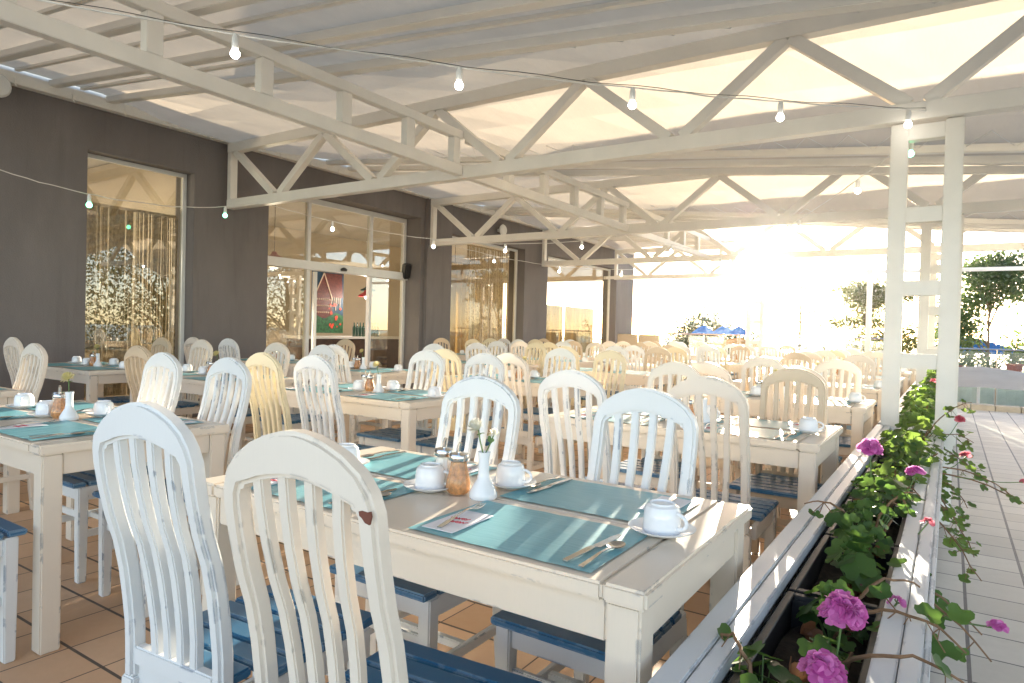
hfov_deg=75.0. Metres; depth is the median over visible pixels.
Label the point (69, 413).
bud vase
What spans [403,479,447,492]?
saucer
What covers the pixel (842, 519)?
geranium
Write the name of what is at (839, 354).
slatted chair
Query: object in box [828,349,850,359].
slatted chair
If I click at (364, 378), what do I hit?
sugar shaker
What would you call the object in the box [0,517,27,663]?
slatted chair
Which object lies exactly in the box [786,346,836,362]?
parasol
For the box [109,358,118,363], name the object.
coffee cup
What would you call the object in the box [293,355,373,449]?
slatted chair
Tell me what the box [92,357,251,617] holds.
slatted chair
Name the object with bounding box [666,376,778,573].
slatted chair
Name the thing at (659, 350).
slatted chair
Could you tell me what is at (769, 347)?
slatted chair
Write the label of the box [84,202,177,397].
string curtain
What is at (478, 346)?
slatted chair
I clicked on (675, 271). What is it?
string lights
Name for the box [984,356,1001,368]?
flower pot
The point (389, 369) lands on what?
placemat
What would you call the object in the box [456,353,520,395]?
dining table
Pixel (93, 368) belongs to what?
placemat
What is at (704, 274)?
roof truss
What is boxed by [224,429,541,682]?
slatted chair
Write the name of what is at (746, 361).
dining table
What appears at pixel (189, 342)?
slatted chair
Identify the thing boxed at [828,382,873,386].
placemat
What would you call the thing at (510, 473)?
coffee cup
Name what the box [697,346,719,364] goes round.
slatted chair
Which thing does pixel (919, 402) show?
geranium
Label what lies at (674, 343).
slatted chair
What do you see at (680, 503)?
napkin
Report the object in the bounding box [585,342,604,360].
slatted chair
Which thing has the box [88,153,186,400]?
window
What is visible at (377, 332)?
bottle
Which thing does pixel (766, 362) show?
slatted chair
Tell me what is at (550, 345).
slatted chair
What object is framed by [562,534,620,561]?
knife
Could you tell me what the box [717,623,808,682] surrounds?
geranium
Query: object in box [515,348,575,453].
slatted chair
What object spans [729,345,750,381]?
slatted chair
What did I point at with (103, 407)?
coffee cup
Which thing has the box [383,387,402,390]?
saucer
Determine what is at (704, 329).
parasol
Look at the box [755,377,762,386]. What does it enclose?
sugar shaker
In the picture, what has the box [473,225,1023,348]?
sky
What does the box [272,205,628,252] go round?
string lights
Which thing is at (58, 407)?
sugar shaker
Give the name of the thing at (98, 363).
bud vase
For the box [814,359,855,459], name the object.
slatted chair
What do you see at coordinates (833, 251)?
roof truss
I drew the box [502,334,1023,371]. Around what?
sea
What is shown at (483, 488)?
bud vase
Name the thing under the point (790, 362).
dining table
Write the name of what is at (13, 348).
slatted chair
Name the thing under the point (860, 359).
slatted chair
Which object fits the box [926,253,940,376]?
lattice column
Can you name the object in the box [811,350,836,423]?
slatted chair
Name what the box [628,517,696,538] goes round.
saucer
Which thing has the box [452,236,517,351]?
window
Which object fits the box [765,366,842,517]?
slatted chair
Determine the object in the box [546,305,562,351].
window
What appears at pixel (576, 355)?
slatted chair
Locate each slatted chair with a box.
[0,343,47,509]
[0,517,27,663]
[3,337,23,387]
[62,352,182,583]
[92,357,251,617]
[92,401,372,682]
[98,337,171,405]
[124,345,159,401]
[166,339,212,416]
[184,337,238,417]
[213,342,289,450]
[218,338,261,400]
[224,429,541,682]
[245,352,338,443]
[260,345,336,435]
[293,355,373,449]
[321,339,354,413]
[322,344,387,443]
[329,375,520,667]
[356,350,444,449]
[388,343,444,429]
[416,353,504,464]
[429,349,491,435]
[433,338,463,385]
[465,339,481,373]
[465,343,492,415]
[483,338,497,354]
[487,341,506,355]
[490,353,563,470]
[491,387,698,682]
[497,338,510,354]
[510,339,523,355]
[510,341,530,363]
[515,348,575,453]
[517,342,545,421]
[528,339,542,375]
[537,341,571,401]
[538,370,654,490]
[539,342,557,368]
[540,338,549,351]
[553,346,585,408]
[566,350,626,466]
[568,341,582,359]
[582,345,627,406]
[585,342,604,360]
[601,342,619,389]
[616,341,630,355]
[618,362,700,489]
[623,345,658,390]
[626,342,646,385]
[642,347,670,391]
[645,342,657,363]
[647,341,661,363]
[655,345,678,390]
[663,347,687,391]
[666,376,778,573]
[669,342,681,345]
[671,345,690,384]
[681,362,753,488]
[694,342,705,353]
[695,344,711,360]
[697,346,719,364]
[705,346,733,384]
[720,357,783,489]
[722,344,739,377]
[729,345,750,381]
[729,368,825,553]
[737,345,756,377]
[745,356,789,466]
[760,345,776,374]
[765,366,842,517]
[779,345,794,367]
[780,352,811,421]
[794,352,822,367]
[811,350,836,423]
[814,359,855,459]
[814,360,861,462]
[822,350,845,359]
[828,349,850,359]
[828,354,874,424]
[841,354,876,427]
[844,349,859,356]
[858,351,882,374]
[863,352,882,400]
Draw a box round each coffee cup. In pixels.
[13,393,34,405]
[35,400,53,414]
[72,356,81,361]
[82,358,89,363]
[93,400,113,413]
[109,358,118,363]
[119,361,123,367]
[182,364,191,370]
[198,366,207,372]
[339,443,359,460]
[353,380,364,388]
[386,380,399,388]
[394,364,401,370]
[415,462,448,489]
[428,386,440,395]
[496,460,532,486]
[530,370,539,376]
[643,499,688,535]
[707,405,720,417]
[750,386,760,393]
[798,417,824,430]
[848,392,865,400]
[874,380,881,387]
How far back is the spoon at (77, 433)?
2.53 m
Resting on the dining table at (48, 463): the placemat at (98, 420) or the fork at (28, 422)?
the placemat at (98, 420)
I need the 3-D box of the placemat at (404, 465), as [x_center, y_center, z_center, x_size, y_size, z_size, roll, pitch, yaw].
[-0.315,0.402,2.158,0.456,0.001,0.305,2,1,33]
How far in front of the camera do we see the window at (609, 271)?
18.85 m
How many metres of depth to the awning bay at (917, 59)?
6.00 m
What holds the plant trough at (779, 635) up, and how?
in the flower planter at (744, 608)
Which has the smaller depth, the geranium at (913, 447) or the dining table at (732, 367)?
the geranium at (913, 447)
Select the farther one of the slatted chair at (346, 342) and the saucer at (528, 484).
the slatted chair at (346, 342)
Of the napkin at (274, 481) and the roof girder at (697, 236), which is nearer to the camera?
the napkin at (274, 481)
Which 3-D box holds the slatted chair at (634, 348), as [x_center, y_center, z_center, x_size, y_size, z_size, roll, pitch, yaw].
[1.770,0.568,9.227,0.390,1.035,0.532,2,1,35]
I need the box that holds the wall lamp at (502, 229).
[497,224,506,234]
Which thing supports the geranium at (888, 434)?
in the plant trough
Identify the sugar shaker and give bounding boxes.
[50,387,64,417]
[88,351,95,365]
[206,359,214,372]
[354,355,360,368]
[361,370,367,382]
[365,371,374,390]
[434,437,454,481]
[444,442,470,494]
[689,396,694,414]
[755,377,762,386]
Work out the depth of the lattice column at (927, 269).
7.81 m
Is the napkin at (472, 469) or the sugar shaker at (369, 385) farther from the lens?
the sugar shaker at (369, 385)
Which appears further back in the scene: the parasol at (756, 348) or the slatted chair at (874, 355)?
the parasol at (756, 348)
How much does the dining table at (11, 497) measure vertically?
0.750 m
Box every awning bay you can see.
[0,0,944,143]
[260,0,1023,198]
[444,165,1023,232]
[558,223,739,248]
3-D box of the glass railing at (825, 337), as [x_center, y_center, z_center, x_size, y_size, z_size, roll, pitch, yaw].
[7.096,0.439,18.671,6.617,1.242,0.044,2,1,33]
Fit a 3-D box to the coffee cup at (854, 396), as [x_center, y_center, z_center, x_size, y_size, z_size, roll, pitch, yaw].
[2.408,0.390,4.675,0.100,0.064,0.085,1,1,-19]
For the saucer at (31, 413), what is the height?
0.016 m
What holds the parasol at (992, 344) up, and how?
on the ground
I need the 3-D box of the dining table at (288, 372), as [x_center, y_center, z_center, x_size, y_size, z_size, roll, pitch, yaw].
[-2.848,0.609,8.130,1.355,0.750,0.740,2,1,33]
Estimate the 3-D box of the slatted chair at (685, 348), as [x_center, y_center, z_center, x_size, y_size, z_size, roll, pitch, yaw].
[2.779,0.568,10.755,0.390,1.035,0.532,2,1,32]
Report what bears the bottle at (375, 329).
on the bar counter
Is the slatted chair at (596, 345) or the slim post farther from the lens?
the slim post
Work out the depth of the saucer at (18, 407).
3.25 m
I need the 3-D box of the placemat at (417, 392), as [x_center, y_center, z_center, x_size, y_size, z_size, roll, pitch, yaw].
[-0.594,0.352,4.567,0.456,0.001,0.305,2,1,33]
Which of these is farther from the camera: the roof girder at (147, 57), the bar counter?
the bar counter
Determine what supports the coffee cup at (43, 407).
on the saucer at (31, 413)
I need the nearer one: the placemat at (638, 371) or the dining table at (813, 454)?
the dining table at (813, 454)
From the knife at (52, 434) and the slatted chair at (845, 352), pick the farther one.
the slatted chair at (845, 352)
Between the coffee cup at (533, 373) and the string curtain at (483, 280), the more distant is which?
the string curtain at (483, 280)
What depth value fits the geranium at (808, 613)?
1.43 m
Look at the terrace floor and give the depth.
2.74 m
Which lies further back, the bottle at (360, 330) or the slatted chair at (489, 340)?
the bottle at (360, 330)
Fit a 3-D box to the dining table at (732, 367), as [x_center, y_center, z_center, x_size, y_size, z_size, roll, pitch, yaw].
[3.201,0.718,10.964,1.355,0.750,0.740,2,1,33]
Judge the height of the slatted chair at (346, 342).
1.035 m
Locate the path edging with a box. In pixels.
[957,402,1023,412]
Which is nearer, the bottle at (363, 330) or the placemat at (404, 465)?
the placemat at (404, 465)
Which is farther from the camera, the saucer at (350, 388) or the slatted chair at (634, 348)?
the slatted chair at (634, 348)
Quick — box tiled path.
[930,409,1023,682]
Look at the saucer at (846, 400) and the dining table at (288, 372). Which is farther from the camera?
the dining table at (288, 372)
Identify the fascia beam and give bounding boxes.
[0,68,634,254]
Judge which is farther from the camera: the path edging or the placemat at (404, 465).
the path edging
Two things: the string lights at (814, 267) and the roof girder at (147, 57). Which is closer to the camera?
the roof girder at (147, 57)
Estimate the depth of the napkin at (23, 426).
2.72 m
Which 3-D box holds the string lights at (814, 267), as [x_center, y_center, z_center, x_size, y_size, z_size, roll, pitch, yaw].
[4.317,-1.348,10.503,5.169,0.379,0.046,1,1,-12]
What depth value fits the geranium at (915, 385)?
6.19 m
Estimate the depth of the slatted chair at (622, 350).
8.52 m
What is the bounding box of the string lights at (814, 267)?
[634,235,919,268]
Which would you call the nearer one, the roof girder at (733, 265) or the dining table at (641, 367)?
the dining table at (641, 367)
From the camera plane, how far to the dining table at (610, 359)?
11.70 m
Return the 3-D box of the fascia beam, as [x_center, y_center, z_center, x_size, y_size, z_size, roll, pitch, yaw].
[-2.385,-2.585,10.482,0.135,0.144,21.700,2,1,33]
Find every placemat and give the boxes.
[0,407,35,419]
[0,420,96,440]
[28,402,116,412]
[48,363,77,365]
[62,366,116,369]
[83,417,202,423]
[156,372,198,375]
[188,377,235,380]
[251,478,414,508]
[285,386,353,392]
[338,384,374,387]
[346,392,428,400]
[350,369,394,372]
[362,451,496,478]
[375,368,415,370]
[389,390,445,395]
[408,501,646,572]
[500,477,701,520]
[515,379,542,382]
[570,412,664,424]
[595,410,648,415]
[608,371,649,374]
[626,370,650,372]
[703,423,801,440]
[717,417,794,429]
[779,398,849,405]
[794,395,847,401]
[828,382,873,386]
[828,384,875,388]
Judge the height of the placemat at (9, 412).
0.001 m
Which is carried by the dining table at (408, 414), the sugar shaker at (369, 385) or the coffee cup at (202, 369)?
the sugar shaker at (369, 385)
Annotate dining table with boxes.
[0,387,24,514]
[0,400,229,654]
[45,362,169,401]
[130,370,302,474]
[202,446,751,682]
[218,358,339,424]
[265,382,482,460]
[288,366,428,429]
[427,360,537,426]
[442,374,603,457]
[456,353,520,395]
[527,358,599,367]
[542,367,674,409]
[548,406,842,512]
[564,355,641,385]
[617,363,716,389]
[663,360,749,391]
[666,394,875,491]
[722,360,771,373]
[728,356,797,366]
[732,378,881,423]
[788,375,904,419]
[807,367,911,393]
[876,367,915,384]
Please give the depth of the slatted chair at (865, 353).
9.04 m
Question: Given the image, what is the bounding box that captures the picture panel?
[311,271,343,332]
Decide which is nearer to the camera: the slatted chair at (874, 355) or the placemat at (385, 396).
the placemat at (385, 396)
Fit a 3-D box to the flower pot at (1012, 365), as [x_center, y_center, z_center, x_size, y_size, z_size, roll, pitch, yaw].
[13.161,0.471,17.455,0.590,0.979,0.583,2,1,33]
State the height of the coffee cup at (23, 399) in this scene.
0.064 m
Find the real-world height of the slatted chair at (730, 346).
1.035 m
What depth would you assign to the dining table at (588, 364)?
9.99 m
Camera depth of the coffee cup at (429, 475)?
1.81 m
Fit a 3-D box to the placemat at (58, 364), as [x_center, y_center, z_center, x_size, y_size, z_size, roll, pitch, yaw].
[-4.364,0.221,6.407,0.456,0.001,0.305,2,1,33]
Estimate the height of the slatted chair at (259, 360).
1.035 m
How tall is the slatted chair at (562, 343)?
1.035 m
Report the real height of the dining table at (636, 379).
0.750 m
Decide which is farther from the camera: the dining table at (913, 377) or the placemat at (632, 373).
the dining table at (913, 377)
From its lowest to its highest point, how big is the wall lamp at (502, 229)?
0.240 m
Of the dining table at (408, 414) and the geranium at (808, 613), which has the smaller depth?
the geranium at (808, 613)
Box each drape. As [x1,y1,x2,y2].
[450,261,468,352]
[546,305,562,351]
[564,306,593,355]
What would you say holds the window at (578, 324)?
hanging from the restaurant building
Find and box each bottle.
[352,322,355,335]
[356,322,358,335]
[359,323,361,335]
[362,323,364,335]
[371,323,373,336]
[374,323,376,336]
[376,323,378,336]
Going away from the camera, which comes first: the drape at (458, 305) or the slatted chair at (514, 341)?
the slatted chair at (514, 341)
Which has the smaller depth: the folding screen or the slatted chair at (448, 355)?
the slatted chair at (448, 355)
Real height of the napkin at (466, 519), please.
0.003 m
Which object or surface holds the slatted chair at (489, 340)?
on the terrace floor
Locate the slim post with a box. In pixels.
[864,269,872,352]
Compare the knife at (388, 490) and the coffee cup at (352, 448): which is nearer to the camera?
the knife at (388, 490)
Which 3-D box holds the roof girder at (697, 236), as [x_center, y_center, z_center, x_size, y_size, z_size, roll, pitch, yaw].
[2.794,-1.824,11.506,0.080,0.430,3.780,2,1,33]
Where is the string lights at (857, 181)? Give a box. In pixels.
[713,143,913,264]
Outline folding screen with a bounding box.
[617,334,658,353]
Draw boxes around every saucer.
[5,403,36,408]
[26,412,50,416]
[85,411,106,416]
[348,387,364,390]
[360,457,369,464]
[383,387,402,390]
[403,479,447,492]
[423,394,444,397]
[490,476,536,488]
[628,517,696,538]
[791,427,825,433]
[843,399,866,402]
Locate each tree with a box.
[659,299,777,353]
[815,277,937,353]
[934,239,1023,367]
[985,312,1023,371]
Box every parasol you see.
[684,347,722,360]
[692,324,715,341]
[712,325,730,354]
[712,337,757,347]
[726,325,745,336]
[728,347,802,362]
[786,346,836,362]
[934,339,1012,354]
[958,364,1023,403]
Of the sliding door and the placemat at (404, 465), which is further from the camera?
the sliding door
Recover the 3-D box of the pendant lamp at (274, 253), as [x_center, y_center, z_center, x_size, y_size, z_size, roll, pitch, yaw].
[-4.048,-2.033,11.395,0.320,1.345,0.315,2,1,33]
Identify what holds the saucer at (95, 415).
on the dining table at (48, 463)
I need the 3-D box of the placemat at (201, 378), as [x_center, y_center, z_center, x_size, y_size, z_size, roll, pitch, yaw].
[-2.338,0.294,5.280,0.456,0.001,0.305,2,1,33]
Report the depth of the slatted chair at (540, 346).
9.18 m
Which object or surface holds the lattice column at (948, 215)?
on the tiled path
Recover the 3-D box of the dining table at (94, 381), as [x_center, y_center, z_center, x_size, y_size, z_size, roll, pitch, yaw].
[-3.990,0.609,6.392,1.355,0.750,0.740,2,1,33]
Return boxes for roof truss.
[227,0,1023,209]
[430,165,1023,245]
[542,221,1023,266]
[614,241,784,279]
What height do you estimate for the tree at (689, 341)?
6.666 m
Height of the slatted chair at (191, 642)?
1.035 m
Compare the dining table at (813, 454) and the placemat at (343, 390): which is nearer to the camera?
the dining table at (813, 454)
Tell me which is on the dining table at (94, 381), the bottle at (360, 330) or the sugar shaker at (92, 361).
the sugar shaker at (92, 361)
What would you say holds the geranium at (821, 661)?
in the plant trough at (779, 635)
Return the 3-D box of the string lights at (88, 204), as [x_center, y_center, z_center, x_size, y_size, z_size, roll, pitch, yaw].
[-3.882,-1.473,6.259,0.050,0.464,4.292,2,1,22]
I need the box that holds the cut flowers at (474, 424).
[467,418,499,452]
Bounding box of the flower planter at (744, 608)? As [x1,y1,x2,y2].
[647,381,944,682]
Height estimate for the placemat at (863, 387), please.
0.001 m
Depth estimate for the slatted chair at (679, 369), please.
3.93 m
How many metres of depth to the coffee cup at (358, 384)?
4.58 m
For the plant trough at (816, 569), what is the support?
in the flower planter at (744, 608)
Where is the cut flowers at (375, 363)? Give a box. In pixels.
[373,361,379,373]
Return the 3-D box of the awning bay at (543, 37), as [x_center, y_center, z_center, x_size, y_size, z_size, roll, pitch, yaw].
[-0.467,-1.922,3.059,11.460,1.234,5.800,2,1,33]
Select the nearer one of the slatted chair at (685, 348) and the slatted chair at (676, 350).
the slatted chair at (676, 350)
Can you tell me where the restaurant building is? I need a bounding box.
[0,64,633,416]
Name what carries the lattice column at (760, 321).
on the terrace floor
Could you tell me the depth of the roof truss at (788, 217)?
9.48 m
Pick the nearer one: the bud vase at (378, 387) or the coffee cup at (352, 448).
the coffee cup at (352, 448)
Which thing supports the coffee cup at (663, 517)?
on the saucer at (635, 524)
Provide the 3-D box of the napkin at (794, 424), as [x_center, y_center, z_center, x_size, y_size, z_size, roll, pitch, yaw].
[1.461,0.424,3.390,0.086,0.003,0.166,2,1,33]
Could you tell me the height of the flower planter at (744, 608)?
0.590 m
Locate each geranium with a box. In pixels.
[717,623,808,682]
[796,577,966,660]
[796,589,963,682]
[804,489,934,559]
[824,529,1009,662]
[841,438,925,523]
[863,459,981,582]
[873,429,921,457]
[880,432,1023,556]
[893,399,986,480]
[899,404,934,423]
[900,387,934,415]
[904,384,935,399]
[908,378,935,407]
[918,373,935,396]
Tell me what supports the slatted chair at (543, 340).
on the terrace floor
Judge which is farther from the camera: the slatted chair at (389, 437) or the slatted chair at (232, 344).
the slatted chair at (232, 344)
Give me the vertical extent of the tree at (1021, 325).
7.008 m
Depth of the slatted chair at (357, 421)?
5.70 m
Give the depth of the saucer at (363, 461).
2.15 m
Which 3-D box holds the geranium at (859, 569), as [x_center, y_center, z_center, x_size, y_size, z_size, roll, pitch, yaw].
[1.000,0.611,1.674,0.395,0.231,0.250,2,1,33]
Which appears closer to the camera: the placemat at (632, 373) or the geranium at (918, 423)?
the geranium at (918, 423)
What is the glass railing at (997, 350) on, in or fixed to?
on the rear terrace
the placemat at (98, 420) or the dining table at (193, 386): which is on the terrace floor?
the dining table at (193, 386)
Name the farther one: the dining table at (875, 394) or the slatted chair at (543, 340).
the slatted chair at (543, 340)
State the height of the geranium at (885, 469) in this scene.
0.380 m
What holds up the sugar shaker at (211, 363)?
on the dining table at (193, 386)
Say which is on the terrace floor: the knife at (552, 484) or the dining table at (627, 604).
the dining table at (627, 604)
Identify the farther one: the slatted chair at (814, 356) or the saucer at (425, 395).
the slatted chair at (814, 356)
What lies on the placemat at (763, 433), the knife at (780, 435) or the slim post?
the knife at (780, 435)
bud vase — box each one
[59,392,78,420]
[93,353,102,366]
[359,357,366,368]
[373,374,383,392]
[469,450,496,500]
[696,398,709,422]
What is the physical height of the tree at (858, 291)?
7.058 m
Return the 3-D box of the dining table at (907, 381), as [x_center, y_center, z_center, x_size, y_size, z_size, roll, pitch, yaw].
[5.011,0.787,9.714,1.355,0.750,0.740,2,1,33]
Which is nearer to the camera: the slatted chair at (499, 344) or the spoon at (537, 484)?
the spoon at (537, 484)
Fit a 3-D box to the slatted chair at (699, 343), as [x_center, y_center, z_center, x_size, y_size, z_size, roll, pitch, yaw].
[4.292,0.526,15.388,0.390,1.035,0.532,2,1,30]
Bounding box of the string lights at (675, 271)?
[454,246,702,275]
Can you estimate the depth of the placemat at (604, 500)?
1.79 m
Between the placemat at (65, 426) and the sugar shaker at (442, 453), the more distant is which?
the placemat at (65, 426)
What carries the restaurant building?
on the terrace floor
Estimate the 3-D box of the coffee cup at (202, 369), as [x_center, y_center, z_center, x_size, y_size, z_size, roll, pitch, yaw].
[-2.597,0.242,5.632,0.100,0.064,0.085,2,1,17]
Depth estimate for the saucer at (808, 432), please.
3.11 m
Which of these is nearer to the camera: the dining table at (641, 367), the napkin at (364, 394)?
the napkin at (364, 394)
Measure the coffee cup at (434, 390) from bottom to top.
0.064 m
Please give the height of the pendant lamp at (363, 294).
1.845 m
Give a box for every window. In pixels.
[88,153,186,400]
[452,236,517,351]
[548,256,610,340]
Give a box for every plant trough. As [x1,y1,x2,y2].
[727,591,882,682]
[789,534,898,609]
[825,499,905,546]
[848,475,913,505]
[865,456,918,479]
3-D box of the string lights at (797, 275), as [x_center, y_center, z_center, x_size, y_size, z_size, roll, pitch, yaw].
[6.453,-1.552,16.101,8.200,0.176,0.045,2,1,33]
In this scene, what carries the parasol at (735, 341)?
on the ground
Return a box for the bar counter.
[283,335,398,383]
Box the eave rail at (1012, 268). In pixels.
[604,243,1023,278]
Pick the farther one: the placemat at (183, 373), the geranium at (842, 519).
the placemat at (183, 373)
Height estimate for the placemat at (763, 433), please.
0.001 m
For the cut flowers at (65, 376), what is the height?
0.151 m
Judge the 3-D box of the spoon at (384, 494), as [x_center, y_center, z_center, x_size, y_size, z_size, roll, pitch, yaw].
[-0.373,0.402,1.696,0.036,0.010,0.178,2,1,34]
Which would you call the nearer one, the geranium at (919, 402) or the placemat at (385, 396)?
the placemat at (385, 396)
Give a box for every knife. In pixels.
[29,431,94,437]
[328,488,396,504]
[366,451,406,459]
[526,478,572,492]
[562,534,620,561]
[775,432,790,437]
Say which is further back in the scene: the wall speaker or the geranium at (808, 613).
the wall speaker
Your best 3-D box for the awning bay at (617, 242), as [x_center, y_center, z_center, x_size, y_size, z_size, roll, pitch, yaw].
[3.204,-2.445,15.903,3.460,0.423,3.900,2,1,33]
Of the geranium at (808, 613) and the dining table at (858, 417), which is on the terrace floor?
the dining table at (858, 417)
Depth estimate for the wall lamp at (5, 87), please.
6.48 m
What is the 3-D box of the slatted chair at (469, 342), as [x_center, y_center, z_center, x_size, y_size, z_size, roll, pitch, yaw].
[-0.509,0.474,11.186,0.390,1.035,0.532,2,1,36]
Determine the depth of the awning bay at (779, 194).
9.64 m
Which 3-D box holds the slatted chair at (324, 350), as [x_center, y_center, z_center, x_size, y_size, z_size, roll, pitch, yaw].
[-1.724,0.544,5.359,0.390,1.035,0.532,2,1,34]
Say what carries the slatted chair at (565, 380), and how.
on the terrace floor
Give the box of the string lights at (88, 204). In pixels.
[0,169,259,217]
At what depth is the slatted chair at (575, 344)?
11.59 m
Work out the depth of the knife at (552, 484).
1.91 m
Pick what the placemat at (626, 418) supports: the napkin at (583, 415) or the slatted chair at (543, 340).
the napkin at (583, 415)
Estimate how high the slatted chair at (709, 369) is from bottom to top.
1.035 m
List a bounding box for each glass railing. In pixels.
[654,332,902,359]
[959,348,1023,404]
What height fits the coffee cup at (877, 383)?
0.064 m
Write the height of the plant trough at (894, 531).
0.262 m
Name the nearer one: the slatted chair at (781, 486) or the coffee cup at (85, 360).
the slatted chair at (781, 486)
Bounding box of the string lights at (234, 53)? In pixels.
[37,0,925,127]
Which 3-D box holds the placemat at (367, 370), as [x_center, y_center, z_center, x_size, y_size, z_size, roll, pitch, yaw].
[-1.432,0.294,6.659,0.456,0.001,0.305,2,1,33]
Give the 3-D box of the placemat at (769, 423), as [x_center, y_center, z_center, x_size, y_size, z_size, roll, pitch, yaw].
[1.298,0.421,3.443,0.456,0.001,0.305,2,1,33]
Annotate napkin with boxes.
[0,423,45,429]
[270,478,295,484]
[352,393,377,395]
[422,510,493,532]
[467,464,477,472]
[571,413,595,417]
[638,496,691,509]
[788,423,798,426]
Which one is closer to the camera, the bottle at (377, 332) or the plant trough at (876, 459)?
the plant trough at (876, 459)
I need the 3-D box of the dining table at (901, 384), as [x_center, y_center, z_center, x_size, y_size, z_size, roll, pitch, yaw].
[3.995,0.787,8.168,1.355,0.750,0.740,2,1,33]
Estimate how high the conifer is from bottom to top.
7.201 m
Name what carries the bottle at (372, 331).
on the bar counter
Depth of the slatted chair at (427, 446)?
4.55 m
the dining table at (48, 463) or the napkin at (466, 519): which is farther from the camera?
the dining table at (48, 463)
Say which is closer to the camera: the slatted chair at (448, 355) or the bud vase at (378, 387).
the bud vase at (378, 387)
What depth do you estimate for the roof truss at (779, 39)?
5.33 m
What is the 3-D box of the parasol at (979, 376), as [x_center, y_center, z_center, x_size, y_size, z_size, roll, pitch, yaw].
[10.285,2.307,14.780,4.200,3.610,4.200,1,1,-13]
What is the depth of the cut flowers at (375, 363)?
4.55 m
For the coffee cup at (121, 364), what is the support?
on the saucer
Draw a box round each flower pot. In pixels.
[961,357,977,366]
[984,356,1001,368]
[1002,341,1023,371]
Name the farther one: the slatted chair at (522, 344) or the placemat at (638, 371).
the slatted chair at (522, 344)
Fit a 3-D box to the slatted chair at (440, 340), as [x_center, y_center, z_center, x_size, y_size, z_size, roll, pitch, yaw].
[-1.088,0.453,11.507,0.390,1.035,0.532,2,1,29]
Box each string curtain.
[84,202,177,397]
[464,244,508,352]
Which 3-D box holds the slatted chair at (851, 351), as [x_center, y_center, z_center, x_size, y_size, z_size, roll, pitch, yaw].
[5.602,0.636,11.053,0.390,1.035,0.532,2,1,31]
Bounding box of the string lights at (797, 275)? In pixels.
[649,269,976,281]
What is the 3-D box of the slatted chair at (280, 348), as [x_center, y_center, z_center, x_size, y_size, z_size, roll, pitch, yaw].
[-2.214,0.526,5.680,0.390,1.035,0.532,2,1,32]
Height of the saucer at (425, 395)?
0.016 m
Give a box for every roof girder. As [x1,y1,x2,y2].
[0,0,462,175]
[465,139,629,231]
[628,208,709,259]
[708,241,757,275]
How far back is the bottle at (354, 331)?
13.79 m
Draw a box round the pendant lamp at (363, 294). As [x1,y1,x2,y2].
[358,217,373,298]
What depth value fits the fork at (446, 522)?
1.56 m
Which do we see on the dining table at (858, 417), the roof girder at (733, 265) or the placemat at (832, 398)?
the placemat at (832, 398)
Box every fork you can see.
[0,420,55,427]
[437,502,485,527]
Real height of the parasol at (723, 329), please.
4.950 m
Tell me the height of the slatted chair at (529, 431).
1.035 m
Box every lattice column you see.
[745,277,765,356]
[880,116,964,524]
[916,214,963,445]
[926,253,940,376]
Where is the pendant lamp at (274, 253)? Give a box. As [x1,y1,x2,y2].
[268,205,280,256]
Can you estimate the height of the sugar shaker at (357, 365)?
0.142 m
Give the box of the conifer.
[763,271,826,370]
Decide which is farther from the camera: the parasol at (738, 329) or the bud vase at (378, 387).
the parasol at (738, 329)
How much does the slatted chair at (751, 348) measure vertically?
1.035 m
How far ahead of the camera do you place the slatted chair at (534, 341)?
12.60 m
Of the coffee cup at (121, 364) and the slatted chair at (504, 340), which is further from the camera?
the slatted chair at (504, 340)
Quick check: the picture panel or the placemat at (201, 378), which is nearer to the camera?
the placemat at (201, 378)
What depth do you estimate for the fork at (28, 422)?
2.75 m
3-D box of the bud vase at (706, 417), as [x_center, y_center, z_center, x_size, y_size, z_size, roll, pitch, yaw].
[0.984,0.353,3.422,0.076,0.124,0.076,2,1,33]
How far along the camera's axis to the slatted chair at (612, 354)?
6.15 m
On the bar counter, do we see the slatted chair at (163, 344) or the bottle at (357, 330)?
the bottle at (357, 330)
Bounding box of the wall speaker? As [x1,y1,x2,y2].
[402,263,411,278]
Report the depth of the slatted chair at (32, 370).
4.22 m
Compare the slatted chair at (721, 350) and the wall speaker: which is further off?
the wall speaker
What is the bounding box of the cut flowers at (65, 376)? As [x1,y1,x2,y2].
[60,372,75,391]
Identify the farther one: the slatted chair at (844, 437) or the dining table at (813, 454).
the slatted chair at (844, 437)
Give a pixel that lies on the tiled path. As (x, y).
(995, 529)
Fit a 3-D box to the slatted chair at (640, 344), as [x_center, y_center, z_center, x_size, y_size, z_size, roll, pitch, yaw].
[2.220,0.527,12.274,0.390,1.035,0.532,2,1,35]
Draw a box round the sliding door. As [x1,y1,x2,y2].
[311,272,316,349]
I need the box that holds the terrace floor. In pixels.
[0,395,850,682]
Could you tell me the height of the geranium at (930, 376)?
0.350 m
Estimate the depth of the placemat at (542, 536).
1.46 m
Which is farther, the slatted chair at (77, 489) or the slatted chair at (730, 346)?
the slatted chair at (730, 346)
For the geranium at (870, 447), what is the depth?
2.40 m
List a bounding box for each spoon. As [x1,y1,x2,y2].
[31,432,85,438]
[361,450,399,457]
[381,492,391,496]
[529,476,561,486]
[578,541,625,566]
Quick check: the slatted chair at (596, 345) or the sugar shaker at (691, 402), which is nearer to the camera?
the sugar shaker at (691, 402)
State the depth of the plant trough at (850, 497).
2.70 m
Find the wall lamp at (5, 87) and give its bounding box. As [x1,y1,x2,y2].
[0,73,11,97]
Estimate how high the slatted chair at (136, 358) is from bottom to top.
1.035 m
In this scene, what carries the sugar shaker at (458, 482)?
on the dining table at (627, 604)
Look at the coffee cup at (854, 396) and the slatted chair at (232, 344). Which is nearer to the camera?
the coffee cup at (854, 396)

